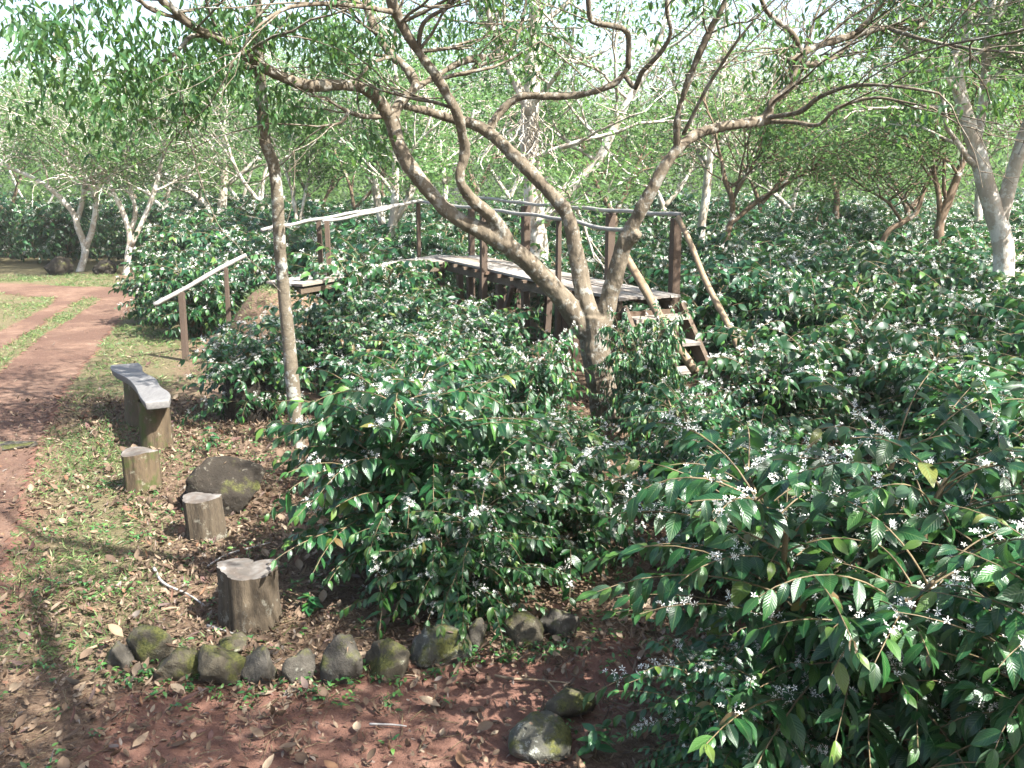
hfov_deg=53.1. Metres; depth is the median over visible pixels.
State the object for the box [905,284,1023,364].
coffee bush
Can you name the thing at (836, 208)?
shade tree
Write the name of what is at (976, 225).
coffee bush
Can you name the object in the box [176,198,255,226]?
coffee bush
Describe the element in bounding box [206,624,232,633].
fallen twig
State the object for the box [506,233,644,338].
coffee bush
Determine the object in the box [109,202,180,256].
coffee bush
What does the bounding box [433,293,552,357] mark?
coffee bush
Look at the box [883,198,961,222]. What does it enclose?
coffee bush
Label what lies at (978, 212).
shade tree
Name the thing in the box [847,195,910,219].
coffee bush
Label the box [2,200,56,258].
coffee bush
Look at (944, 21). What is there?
shade tree
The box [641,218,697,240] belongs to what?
coffee bush
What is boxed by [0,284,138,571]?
dirt road
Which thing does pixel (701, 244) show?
coffee bush
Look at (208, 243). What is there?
coffee bush
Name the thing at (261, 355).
coffee bush
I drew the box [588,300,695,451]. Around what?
coffee bush
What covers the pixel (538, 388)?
coffee bush
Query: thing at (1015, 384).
coffee bush
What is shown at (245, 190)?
shade tree
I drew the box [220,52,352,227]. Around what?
shade tree
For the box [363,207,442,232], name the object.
coffee bush
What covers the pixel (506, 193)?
shade tree
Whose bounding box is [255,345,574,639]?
coffee bush
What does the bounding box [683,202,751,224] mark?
coffee bush
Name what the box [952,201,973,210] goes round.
coffee bush
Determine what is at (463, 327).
coffee bush
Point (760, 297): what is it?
coffee bush
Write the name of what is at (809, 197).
coffee bush
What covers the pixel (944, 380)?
coffee bush
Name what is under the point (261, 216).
coffee bush
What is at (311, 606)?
seedling
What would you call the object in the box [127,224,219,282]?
coffee bush
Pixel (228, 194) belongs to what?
coffee bush
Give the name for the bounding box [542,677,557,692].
fallen twig
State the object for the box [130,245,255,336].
coffee bush
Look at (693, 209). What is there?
coffee bush
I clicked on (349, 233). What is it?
coffee bush
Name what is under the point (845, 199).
coffee bush
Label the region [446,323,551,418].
coffee bush
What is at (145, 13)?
sky
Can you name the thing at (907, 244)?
coffee bush
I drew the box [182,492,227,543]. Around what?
tree stump
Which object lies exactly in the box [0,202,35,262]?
coffee bush
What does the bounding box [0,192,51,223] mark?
coffee bush
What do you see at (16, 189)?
shade tree
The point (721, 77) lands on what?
shade tree
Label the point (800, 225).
coffee bush
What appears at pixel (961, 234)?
coffee bush
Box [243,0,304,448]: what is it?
slim tree
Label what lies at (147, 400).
log bench
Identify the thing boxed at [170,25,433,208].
shade tree
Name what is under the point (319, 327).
coffee bush
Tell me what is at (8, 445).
stepping stone
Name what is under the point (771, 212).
coffee bush
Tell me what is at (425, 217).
coffee bush
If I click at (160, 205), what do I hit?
coffee bush
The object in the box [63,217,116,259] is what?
coffee bush
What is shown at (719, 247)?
coffee bush
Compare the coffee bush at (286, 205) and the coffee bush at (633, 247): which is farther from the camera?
the coffee bush at (286, 205)
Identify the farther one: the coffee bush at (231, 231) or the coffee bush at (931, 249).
the coffee bush at (231, 231)
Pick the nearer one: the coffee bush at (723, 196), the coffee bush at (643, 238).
the coffee bush at (643, 238)
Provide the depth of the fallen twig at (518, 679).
5.25 m
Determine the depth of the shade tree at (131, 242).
25.22 m
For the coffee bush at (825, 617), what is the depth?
4.13 m
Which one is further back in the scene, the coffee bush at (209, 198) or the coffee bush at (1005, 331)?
the coffee bush at (209, 198)
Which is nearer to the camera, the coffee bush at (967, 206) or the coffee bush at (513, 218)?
the coffee bush at (513, 218)
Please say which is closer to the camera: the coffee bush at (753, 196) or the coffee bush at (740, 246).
the coffee bush at (740, 246)
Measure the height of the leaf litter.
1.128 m
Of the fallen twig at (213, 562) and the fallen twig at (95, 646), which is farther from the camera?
the fallen twig at (213, 562)
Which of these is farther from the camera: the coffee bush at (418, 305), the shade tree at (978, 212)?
the shade tree at (978, 212)
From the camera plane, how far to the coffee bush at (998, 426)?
5.41 m
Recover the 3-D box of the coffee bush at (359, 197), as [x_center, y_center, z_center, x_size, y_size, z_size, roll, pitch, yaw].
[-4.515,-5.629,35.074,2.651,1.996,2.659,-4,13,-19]
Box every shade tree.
[0,0,1023,431]
[0,4,102,163]
[0,13,242,271]
[0,48,135,252]
[0,56,259,274]
[1,64,132,203]
[32,0,340,216]
[66,49,252,209]
[91,7,363,216]
[97,66,242,208]
[163,37,344,200]
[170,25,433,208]
[220,0,602,239]
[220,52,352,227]
[254,19,469,209]
[269,34,485,197]
[339,0,579,222]
[349,2,571,195]
[375,0,789,338]
[404,50,587,199]
[455,34,680,201]
[487,33,752,226]
[513,5,789,210]
[614,0,864,240]
[634,0,957,251]
[643,19,886,212]
[682,27,910,213]
[687,59,888,206]
[703,0,975,224]
[751,19,1022,245]
[761,0,1023,294]
[800,33,1016,221]
[806,0,1023,253]
[849,0,1023,154]
[865,1,1023,226]
[883,0,1023,139]
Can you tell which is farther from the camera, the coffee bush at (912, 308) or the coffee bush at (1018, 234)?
the coffee bush at (1018, 234)
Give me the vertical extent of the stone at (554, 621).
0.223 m
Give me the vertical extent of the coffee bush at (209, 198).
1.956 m
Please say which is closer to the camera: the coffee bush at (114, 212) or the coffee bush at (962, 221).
the coffee bush at (962, 221)
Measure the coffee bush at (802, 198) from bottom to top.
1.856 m
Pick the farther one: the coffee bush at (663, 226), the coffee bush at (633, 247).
the coffee bush at (663, 226)
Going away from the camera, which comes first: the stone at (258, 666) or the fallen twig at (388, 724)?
the fallen twig at (388, 724)
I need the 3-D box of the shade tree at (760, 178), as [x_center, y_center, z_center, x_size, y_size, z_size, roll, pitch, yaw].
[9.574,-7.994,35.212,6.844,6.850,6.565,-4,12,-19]
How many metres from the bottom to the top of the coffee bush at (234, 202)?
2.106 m
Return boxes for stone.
[0,441,37,450]
[104,641,135,669]
[126,625,173,663]
[153,647,199,680]
[197,644,245,685]
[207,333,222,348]
[218,631,247,653]
[241,645,277,686]
[281,648,315,684]
[319,634,362,685]
[364,638,409,682]
[409,623,471,668]
[467,617,486,651]
[504,611,543,650]
[508,710,571,763]
[539,608,579,640]
[543,685,596,718]
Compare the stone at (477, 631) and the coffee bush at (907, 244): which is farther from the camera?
the coffee bush at (907, 244)
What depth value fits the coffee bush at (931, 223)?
23.81 m
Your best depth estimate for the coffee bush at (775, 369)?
9.13 m
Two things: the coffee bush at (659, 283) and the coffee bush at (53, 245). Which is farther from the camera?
the coffee bush at (53, 245)
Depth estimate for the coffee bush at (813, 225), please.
22.80 m
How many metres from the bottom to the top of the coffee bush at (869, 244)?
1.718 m
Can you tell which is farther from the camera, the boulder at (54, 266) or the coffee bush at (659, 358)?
the boulder at (54, 266)
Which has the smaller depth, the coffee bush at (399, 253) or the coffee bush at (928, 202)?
the coffee bush at (399, 253)
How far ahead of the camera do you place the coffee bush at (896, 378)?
8.93 m
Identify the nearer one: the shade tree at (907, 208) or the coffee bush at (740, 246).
the coffee bush at (740, 246)
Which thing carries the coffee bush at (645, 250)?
on the ground at (458, 694)
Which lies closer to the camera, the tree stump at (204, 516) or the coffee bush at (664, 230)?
the tree stump at (204, 516)
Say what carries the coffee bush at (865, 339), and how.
on the ground at (458, 694)
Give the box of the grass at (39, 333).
[0,273,346,675]
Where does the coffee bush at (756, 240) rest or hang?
on the ground at (458, 694)
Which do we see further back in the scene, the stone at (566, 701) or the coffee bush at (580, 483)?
the coffee bush at (580, 483)
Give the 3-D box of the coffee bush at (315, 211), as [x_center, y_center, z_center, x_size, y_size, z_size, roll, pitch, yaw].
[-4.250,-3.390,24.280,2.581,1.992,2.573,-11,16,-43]
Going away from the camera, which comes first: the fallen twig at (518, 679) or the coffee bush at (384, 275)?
the fallen twig at (518, 679)
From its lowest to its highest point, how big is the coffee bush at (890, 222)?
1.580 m
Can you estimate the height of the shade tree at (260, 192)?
6.945 m
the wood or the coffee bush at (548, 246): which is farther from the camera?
the wood
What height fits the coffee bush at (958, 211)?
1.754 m
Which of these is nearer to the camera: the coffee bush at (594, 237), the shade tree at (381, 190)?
the coffee bush at (594, 237)
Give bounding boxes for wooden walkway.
[260,195,742,401]
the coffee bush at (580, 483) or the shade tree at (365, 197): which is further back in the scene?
the shade tree at (365, 197)
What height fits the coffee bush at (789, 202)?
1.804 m
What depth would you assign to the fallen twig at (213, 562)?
7.04 m
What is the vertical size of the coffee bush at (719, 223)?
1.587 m
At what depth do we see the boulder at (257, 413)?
10.77 m
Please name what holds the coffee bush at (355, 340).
on the ground at (458, 694)
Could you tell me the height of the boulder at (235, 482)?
0.472 m
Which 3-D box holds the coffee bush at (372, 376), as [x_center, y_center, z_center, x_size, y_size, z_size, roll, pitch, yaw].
[-0.785,0.320,8.459,1.746,1.243,1.659,4,13,20]
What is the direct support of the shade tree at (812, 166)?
on the ground at (458, 694)
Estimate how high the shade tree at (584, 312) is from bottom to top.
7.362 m
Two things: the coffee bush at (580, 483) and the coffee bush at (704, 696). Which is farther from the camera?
the coffee bush at (580, 483)
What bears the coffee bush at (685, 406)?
on the ground at (458, 694)
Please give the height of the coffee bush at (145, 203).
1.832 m
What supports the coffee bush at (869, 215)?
on the ground at (458, 694)
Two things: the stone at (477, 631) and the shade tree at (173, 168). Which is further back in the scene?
the shade tree at (173, 168)
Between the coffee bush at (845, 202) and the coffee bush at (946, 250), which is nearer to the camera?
the coffee bush at (946, 250)
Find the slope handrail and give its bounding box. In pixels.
[153,253,246,360]
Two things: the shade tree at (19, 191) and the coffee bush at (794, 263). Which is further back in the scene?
the shade tree at (19, 191)
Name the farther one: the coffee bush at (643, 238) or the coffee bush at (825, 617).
the coffee bush at (643, 238)
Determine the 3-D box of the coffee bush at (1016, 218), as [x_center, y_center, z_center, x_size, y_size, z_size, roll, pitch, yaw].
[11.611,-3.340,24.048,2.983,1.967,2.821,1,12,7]
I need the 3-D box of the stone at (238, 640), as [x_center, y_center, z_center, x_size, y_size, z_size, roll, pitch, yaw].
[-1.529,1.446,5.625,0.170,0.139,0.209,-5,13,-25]
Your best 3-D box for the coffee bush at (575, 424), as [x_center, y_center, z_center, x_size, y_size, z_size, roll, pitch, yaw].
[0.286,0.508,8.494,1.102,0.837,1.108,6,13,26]
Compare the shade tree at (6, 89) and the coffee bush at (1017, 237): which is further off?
the shade tree at (6, 89)
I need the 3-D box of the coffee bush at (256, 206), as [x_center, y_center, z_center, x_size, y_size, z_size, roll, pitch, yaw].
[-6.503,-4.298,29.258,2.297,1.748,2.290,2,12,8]
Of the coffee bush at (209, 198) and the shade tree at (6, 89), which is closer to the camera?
the shade tree at (6, 89)
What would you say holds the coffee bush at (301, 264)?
on the ground at (458, 694)
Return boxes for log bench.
[110,363,173,449]
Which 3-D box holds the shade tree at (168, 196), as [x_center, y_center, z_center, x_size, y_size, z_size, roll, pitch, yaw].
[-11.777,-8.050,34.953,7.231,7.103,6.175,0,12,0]
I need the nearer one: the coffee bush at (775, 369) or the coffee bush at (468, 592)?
the coffee bush at (468, 592)
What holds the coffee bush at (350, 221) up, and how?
on the ground at (458, 694)
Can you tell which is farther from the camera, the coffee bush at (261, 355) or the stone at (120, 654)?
the coffee bush at (261, 355)
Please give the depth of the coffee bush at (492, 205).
27.63 m
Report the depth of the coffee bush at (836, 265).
14.13 m
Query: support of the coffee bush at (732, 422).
on the ground at (458, 694)
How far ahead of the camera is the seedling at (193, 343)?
14.95 m
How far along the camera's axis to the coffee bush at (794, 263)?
14.41 m
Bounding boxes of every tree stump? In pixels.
[121,446,162,494]
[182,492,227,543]
[216,558,283,635]
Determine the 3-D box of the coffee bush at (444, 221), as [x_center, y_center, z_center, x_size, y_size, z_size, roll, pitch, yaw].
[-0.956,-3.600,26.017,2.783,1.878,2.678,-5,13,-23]
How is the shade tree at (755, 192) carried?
on the ground at (458, 694)
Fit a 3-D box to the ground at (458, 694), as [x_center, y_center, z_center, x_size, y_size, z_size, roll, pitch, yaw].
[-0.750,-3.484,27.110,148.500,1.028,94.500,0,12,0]
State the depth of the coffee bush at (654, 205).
28.05 m
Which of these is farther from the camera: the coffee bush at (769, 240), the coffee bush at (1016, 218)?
the coffee bush at (1016, 218)
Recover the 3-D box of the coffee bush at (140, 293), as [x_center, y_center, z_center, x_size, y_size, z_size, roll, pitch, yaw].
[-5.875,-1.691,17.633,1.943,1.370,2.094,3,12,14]
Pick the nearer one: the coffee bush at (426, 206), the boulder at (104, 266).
the boulder at (104, 266)
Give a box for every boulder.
[43,255,73,275]
[92,259,116,274]
[179,456,266,516]
[222,364,278,423]
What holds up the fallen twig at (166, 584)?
on the ground at (458, 694)
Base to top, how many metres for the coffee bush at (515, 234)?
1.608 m
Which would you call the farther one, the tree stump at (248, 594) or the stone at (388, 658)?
the tree stump at (248, 594)
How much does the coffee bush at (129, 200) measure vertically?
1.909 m
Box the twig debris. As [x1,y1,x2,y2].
[0,420,962,767]
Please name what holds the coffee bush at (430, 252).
on the ground at (458, 694)
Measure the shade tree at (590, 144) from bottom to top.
5.878 m
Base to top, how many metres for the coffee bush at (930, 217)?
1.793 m
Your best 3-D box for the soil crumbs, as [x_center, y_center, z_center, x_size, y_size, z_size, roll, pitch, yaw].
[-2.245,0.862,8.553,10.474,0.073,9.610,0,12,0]
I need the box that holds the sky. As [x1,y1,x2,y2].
[0,0,1023,206]
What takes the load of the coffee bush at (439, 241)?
on the ground at (458, 694)
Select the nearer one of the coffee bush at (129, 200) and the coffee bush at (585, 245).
the coffee bush at (585, 245)
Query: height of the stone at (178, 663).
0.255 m
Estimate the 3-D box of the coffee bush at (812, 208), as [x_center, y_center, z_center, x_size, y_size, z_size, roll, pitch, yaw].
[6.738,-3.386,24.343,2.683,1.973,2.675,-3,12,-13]
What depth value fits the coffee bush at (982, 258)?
15.66 m
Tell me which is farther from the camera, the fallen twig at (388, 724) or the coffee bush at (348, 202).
the coffee bush at (348, 202)
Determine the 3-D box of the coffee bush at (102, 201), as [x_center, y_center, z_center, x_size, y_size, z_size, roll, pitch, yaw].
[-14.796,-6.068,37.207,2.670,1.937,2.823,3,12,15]
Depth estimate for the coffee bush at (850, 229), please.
20.53 m
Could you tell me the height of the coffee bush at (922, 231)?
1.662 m
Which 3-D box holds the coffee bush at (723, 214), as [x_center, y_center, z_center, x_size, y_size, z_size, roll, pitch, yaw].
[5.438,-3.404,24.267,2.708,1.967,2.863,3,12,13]
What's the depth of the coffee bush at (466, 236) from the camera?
22.75 m
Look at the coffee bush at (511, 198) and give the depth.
37.10 m
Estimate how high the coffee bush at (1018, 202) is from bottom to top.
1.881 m
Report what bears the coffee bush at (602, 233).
on the ground at (458, 694)
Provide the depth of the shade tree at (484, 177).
33.08 m
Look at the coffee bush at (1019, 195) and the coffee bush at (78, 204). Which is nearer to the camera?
the coffee bush at (1019, 195)
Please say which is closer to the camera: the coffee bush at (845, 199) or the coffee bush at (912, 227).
the coffee bush at (912, 227)
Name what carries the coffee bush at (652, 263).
on the ground at (458, 694)
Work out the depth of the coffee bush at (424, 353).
9.66 m
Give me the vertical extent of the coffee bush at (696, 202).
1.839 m
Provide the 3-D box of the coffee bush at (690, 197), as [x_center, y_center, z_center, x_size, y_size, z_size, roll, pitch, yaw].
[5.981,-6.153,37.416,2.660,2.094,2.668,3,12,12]
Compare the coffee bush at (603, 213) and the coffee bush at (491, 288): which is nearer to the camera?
the coffee bush at (491, 288)
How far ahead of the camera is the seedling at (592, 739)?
4.59 m
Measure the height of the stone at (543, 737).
0.206 m
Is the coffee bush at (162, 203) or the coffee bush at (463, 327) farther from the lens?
the coffee bush at (162, 203)
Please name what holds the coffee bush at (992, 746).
on the ground at (458, 694)
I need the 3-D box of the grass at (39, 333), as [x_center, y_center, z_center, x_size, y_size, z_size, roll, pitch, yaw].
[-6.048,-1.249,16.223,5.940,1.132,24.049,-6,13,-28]
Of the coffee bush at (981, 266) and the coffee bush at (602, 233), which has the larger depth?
the coffee bush at (602, 233)
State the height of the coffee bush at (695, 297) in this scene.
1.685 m
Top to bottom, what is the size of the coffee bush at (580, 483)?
1.135 m
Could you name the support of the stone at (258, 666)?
on the ground at (458, 694)
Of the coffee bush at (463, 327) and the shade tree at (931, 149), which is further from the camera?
the shade tree at (931, 149)
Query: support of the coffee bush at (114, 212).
on the ground at (458, 694)
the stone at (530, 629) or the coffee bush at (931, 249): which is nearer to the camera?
the stone at (530, 629)
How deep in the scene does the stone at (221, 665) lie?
5.22 m
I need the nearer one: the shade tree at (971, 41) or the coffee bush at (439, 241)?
the shade tree at (971, 41)
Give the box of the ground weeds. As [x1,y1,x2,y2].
[0,418,710,767]
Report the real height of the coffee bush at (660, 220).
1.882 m
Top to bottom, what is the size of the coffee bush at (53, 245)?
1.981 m
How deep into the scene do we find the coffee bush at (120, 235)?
28.57 m
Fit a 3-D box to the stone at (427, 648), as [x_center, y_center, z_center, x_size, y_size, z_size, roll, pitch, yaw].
[-0.391,1.431,5.555,0.333,0.252,0.245,-4,13,-19]
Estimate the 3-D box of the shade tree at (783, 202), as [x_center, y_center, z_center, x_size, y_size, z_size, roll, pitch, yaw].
[7.297,-5.711,25.785,6.190,6.236,6.028,0,12,0]
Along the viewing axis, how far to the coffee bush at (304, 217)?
22.23 m
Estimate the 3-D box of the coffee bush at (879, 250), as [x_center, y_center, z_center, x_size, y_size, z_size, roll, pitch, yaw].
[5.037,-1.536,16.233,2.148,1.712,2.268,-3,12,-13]
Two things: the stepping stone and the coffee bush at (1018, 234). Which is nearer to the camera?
the stepping stone
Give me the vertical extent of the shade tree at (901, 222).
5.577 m
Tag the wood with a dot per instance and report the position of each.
(335, 193)
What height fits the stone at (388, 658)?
0.198 m
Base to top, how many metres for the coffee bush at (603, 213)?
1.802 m
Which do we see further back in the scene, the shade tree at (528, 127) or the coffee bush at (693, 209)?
the coffee bush at (693, 209)
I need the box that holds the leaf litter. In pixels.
[0,260,962,767]
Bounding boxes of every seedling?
[189,337,201,351]
[201,426,218,455]
[297,592,323,616]
[576,723,616,757]
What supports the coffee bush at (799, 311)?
on the ground at (458, 694)
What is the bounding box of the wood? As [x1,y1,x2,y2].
[0,95,1023,207]
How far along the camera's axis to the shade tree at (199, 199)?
29.91 m
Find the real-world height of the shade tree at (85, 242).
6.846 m
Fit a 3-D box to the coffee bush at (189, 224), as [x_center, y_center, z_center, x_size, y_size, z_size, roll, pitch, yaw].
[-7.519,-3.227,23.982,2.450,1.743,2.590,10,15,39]
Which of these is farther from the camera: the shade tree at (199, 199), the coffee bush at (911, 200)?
the coffee bush at (911, 200)
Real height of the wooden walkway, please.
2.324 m
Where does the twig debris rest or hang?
on the ground at (458, 694)
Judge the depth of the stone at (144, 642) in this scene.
5.48 m
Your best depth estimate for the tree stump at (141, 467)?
8.36 m
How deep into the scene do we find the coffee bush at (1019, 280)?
11.85 m
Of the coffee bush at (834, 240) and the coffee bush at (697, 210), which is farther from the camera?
the coffee bush at (697, 210)
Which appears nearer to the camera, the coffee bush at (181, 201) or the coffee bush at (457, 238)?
the coffee bush at (457, 238)
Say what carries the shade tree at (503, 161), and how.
on the ground at (458, 694)
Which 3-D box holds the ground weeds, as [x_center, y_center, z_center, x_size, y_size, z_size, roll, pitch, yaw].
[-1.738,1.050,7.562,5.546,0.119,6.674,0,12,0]
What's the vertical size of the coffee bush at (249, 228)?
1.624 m
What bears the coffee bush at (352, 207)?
on the ground at (458, 694)
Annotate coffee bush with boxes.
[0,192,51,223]
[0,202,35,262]
[1,194,116,263]
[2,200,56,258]
[56,201,104,208]
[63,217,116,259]
[72,191,139,216]
[87,191,144,205]
[88,199,160,251]
[96,215,164,264]
[106,199,164,211]
[108,249,222,330]
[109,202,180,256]
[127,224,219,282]
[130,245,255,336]
[131,204,188,223]
[134,207,243,250]
[149,204,234,236]
[154,195,202,207]
[158,197,210,213]
[158,221,251,284]
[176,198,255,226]
[177,304,333,426]
[185,190,243,207]
[195,241,309,326]
[201,189,248,207]
[201,191,269,212]
[203,220,286,240]
[205,224,335,306]
[213,198,314,234]
[223,217,335,272]
[238,196,333,230]
[243,280,397,393]
[244,203,291,212]
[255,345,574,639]
[270,209,357,237]
[275,235,416,301]
[285,200,377,229]
[294,234,459,315]
[294,236,397,271]
[297,199,389,224]
[299,222,425,258]
[310,339,502,497]
[312,302,464,397]
[322,201,382,216]
[325,199,358,206]
[327,195,390,217]
[329,282,468,389]
[334,217,414,247]
[338,434,591,663]
[343,212,438,239]
[344,314,517,420]
[346,251,448,315]
[353,305,507,375]
[354,190,415,215]
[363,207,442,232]
[382,215,479,296]
[384,239,466,311]
[399,195,462,216]
[428,206,519,254]
[429,227,493,287]
[432,200,513,220]
[433,223,501,257]
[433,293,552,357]
[446,251,514,313]
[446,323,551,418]
[454,247,512,298]
[467,400,663,611]
[471,322,600,456]
[477,202,563,253]
[478,221,565,257]
[484,195,523,206]
[486,199,523,215]
[489,402,610,474]
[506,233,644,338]
[508,236,601,265]
[514,233,602,246]
[547,230,633,326]
[553,212,668,249]
[563,204,630,232]
[564,217,658,247]
[575,363,1023,767]
[587,235,683,264]
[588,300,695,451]
[602,239,705,324]
[605,364,802,533]
[607,608,881,767]
[614,188,697,218]
[618,199,692,245]
[624,250,777,383]
[628,271,741,347]
[630,241,687,268]
[637,217,717,249]
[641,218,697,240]
[642,404,889,616]
[654,188,700,204]
[663,233,748,264]
[666,198,728,220]
[667,316,882,452]
[682,202,762,232]
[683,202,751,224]
[686,223,856,286]
[686,244,776,269]
[687,198,790,237]
[695,218,784,244]
[699,190,752,206]
[703,243,873,356]
[705,254,846,352]
[717,232,788,251]
[721,193,787,214]
[721,219,842,253]
[721,221,832,252]
[731,259,925,393]
[735,206,803,223]
[755,199,847,231]
[755,232,891,269]
[759,200,830,215]
[763,233,893,288]
[766,194,822,207]
[767,209,867,242]
[770,199,867,216]
[783,286,986,426]
[787,194,840,209]
[798,219,899,245]
[801,233,889,247]
[804,232,994,322]
[807,196,897,233]
[816,313,1023,487]
[817,252,957,347]
[831,193,881,206]
[837,255,1023,366]
[840,502,1023,767]
[844,239,956,270]
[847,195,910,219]
[849,219,934,246]
[854,237,987,287]
[866,369,1023,612]
[877,210,929,229]
[878,212,934,229]
[878,224,918,235]
[881,192,936,213]
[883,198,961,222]
[885,230,991,267]
[890,342,1023,496]
[891,218,981,239]
[893,213,983,232]
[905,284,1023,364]
[910,193,968,212]
[913,205,983,224]
[920,222,1023,260]
[922,205,984,222]
[927,223,1020,245]
[928,351,1023,496]
[938,249,1023,307]
[939,230,1023,275]
[944,218,1022,241]
[946,288,1023,380]
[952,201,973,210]
[955,203,1023,233]
[961,229,1023,248]
[971,199,1023,213]
[980,267,1023,325]
[1014,188,1023,207]
[1014,193,1023,207]
[1014,228,1023,248]
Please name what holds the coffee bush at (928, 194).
on the ground at (458, 694)
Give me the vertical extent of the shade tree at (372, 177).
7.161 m
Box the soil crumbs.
[2,374,722,767]
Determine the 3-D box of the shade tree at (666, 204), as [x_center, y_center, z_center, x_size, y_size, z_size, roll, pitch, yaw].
[3.514,-6.303,27.159,6.453,6.833,5.608,-8,14,-34]
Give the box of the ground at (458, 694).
[0,242,984,767]
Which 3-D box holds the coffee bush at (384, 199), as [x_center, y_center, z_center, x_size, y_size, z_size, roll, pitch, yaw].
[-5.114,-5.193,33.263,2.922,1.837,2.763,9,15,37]
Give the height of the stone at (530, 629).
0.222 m
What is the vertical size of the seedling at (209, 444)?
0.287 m
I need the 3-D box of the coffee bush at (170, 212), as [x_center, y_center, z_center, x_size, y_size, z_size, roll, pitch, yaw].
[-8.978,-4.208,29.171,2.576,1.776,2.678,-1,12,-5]
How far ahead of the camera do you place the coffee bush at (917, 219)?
27.27 m
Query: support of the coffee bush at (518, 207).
on the ground at (458, 694)
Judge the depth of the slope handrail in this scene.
14.18 m
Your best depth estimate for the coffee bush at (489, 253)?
19.73 m
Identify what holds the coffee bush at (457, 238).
on the ground at (458, 694)
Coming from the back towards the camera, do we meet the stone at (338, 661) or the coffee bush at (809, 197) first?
the coffee bush at (809, 197)
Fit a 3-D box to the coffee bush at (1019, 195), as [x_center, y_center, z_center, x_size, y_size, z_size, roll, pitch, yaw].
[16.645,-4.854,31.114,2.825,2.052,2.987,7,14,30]
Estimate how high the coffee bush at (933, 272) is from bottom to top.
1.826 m
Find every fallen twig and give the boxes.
[84,638,116,649]
[152,566,204,605]
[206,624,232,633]
[207,542,269,566]
[369,723,406,726]
[494,674,574,684]
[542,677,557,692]
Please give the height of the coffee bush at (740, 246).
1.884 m
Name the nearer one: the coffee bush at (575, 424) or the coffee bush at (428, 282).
the coffee bush at (575, 424)
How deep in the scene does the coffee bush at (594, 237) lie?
19.75 m
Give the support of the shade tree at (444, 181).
on the ground at (458, 694)
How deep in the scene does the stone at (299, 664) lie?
5.28 m
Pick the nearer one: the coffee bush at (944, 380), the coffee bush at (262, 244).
the coffee bush at (944, 380)
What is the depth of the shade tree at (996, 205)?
12.41 m
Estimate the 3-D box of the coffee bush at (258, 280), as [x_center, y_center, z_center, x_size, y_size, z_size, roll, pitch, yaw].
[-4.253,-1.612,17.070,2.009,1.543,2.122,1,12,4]
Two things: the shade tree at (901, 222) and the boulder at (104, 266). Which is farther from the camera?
the boulder at (104, 266)
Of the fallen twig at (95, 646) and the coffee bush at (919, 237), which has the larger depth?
the coffee bush at (919, 237)
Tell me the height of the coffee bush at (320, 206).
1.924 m
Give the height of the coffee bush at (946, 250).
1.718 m

